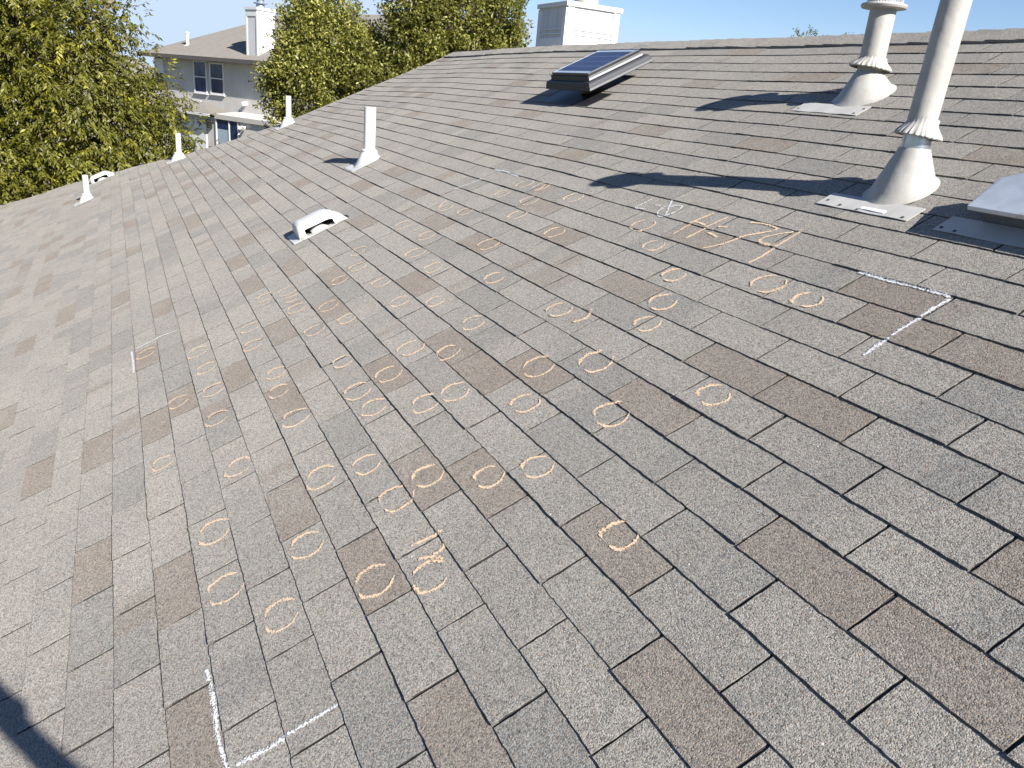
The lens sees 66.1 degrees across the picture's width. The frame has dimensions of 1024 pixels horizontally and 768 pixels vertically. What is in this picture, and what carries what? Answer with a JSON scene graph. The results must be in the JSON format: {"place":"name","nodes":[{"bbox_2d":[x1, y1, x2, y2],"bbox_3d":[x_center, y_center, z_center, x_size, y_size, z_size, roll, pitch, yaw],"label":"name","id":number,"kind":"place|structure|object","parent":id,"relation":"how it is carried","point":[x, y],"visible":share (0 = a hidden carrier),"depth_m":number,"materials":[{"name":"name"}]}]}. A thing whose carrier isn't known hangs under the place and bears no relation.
{"place":"outdoors","nodes":[
{"label":"outdoors","id":0,"kind":"place"},
{"bbox_2d":[4,39,156,144],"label":"house","id":1,"kind":"structure","parent":0,"point":[140,66],"depth_m":47.03,"materials":[{"name":"beige"}]},
{"bbox_2d":[119,0,469,163],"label":"two storey house","id":2,"kind":"structure","parent":0,"point":[216,70],"depth_m":34.41,"materials":[{"name":"grey paint"}]},
{"bbox_2d":[154,58,164,84],"bbox_3d":[-16.821,-14.899,37.548,0.800,1.200,0.050,19,24,34],"label":"window","id":3,"kind":"structure","parent":2,"relation":"in","point":[159,62],"depth_m":37.46,"materials":[{"name":"grey glass"}]},
{"bbox_2d":[189,119,207,151],"bbox_3d":[-13.935,-10.324,35.026,1.360,2.740,0.045,19,24,34],"label":"door","id":4,"kind":"structure","parent":2,"relation":"in","point":[201,135],"depth_m":34.65,"materials":[{"name":"metal"}]},
{"bbox_2d":[193,60,208,94],"bbox_3d":[-14.109,-13.875,35.586,1.120,1.420,0.080,19,24,34],"label":"window","id":5,"kind":"structure","parent":2,"relation":"in","point":[199,67],"depth_m":35.60,"materials":[{"name":"blue glass"}]},
{"bbox_2d":[209,62,224,95],"bbox_3d":[-13.078,-13.505,34.841,1.150,1.370,0.080,19,24,34],"label":"window","id":6,"kind":"structure","parent":2,"relation":"in","point":[216,70],"depth_m":34.85,"materials":[{"name":"blue glass"}]},
{"bbox_2d":[215,118,239,144],"bbox_3d":[-12.102,-10.476,33.465,1.690,1.540,0.050,19,24,34],"label":"window","id":7,"kind":"structure","parent":2,"relation":"in","point":[226,130],"depth_m":33.42,"materials":[{"name":"blue glass"}]},
{"bbox_2d":[0,28,1023,767],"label":"shingle roof","id":8,"kind":"structure","parent":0,"point":[664,408],"depth_m":2.34,"materials":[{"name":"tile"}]},
{"bbox_2d":[74,175,93,206],"bbox_3d":[-5.257,-2.374,9.646,0.222,0.367,0.225,-5,22,-25],"label":"vent pipe","id":9,"kind":"object","parent":8,"relation":"on","point":[86,195],"visible":0.96,"depth_m":9.62,"materials":[{"name":"metal"}]},
{"bbox_2d":[89,171,115,185],"bbox_3d":[-5.712,-2.870,10.965,0.352,0.200,0.251,-5,22,-25],"label":"exhaust hood","id":10,"kind":"object","parent":8,"relation":"on","point":[99,176],"visible":0.97,"depth_m":10.89,"materials":[{"name":"paint"}]},
{"bbox_2d":[166,133,184,163],"bbox_3d":[-4.383,-3.068,10.247,0.244,0.388,0.238,-5,22,-25],"label":"vent pipe","id":11,"kind":"object","parent":8,"relation":"on","point":[178,155],"visible":0.98,"depth_m":10.22,"materials":[{"name":"metal"}]},
{"bbox_2d":[275,96,294,129],"bbox_3d":[-2.769,-3.310,9.612,0.238,0.404,0.237,-5,22,-25],"label":"vent pipe","id":12,"kind":"object","parent":8,"relation":"on","point":[288,119],"visible":0.97,"depth_m":9.59,"materials":[{"name":"metal"}]},
{"bbox_2d":[287,209,348,244],"bbox_3d":[-1.234,-1.009,5.008,0.352,0.199,0.251,-5,22,-25],"label":"exhaust hood","id":13,"kind":"object","parent":8,"relation":"on","point":[315,222],"visible":1,"depth_m":4.93,"materials":[{"name":"paint"}]},
{"bbox_2d":[345,107,379,171],"bbox_3d":[-1.139,-1.891,6.075,0.248,0.475,0.250,-5,22,-25],"label":"vent pipe","id":14,"kind":"object","parent":8,"relation":"on","point":[368,154],"visible":0.98,"depth_m":6.05,"materials":[{"name":"metal"}]},
{"bbox_2d":[535,0,622,46],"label":"chimney","id":15,"kind":"object","parent":8,"relation":"on","point":[579,22],"visible":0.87,"depth_m":9.74,"materials":[{"name":"white"}]},
{"bbox_2d":[540,49,653,106],"bbox_3d":[0.596,-2.177,5.585,0.502,0.399,0.680,-5,22,-25],"label":"solar roof fan","id":16,"kind":"object","parent":8,"relation":"on","point":[585,79],"visible":1,"depth_m":5.42,"materials":[{"name":"dark blue photovoltaic solar glass"},{"name":"aluminium"}]},
{"bbox_2d":[791,0,907,115],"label":"flue vent","id":17,"kind":"object","parent":8,"relation":"on","point":[868,82],"visible":1,"depth_m":3.60,"materials":[{"name":"metal"}]},
{"bbox_2d":[817,0,972,220],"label":"flue vent","id":18,"kind":"object","parent":8,"relation":"on","point":[906,175],"visible":1,"depth_m":2.68,"materials":[{"name":"metal"}]},
{"bbox_2d":[932,173,1023,247],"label":"box vent","id":19,"kind":"object","parent":8,"relation":"on","point":[999,203],"visible":1,"depth_m":2.37,"materials":[{"name":"metal"}]},
{"bbox_2d":[26,0,1023,66],"label":"sky","id":20,"kind":"structure","parent":0,"point":[640,20],"materials":[{"name":"blue"}]},
{"label":"ground","id":21,"kind":"structure","parent":0,"visible":0},
{"bbox_2d":[0,0,219,204],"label":"pecan tree","id":22,"kind":"object","parent":21,"relation":"on","point":[34,160],"visible":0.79,"depth_m":13.12,"materials":[{"name":"green plant"}]},
{"bbox_2d":[248,0,397,128],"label":"oak tree","id":23,"kind":"object","parent":21,"relation":"on","point":[304,60],"visible":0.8,"depth_m":18.45,"materials":[{"name":"green plant"}]},
{"bbox_2d":[330,0,533,95],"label":"oak tree","id":24,"kind":"object","parent":21,"relation":"on","point":[425,27],"visible":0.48,"depth_m":18.48,"materials":[{"name":"green plant"}]},
{"bbox_2d":[791,25,853,36],"bbox_3d":[13.153,-11.388,35.901,3.474,9.007,2.019,11,21,16],"label":"distant tree","id":25,"kind":"object","parent":21,"relation":"on","point":[797,33],"visible":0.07,"depth_m":34.47,"materials":[{"name":"green plant"}]}
]}

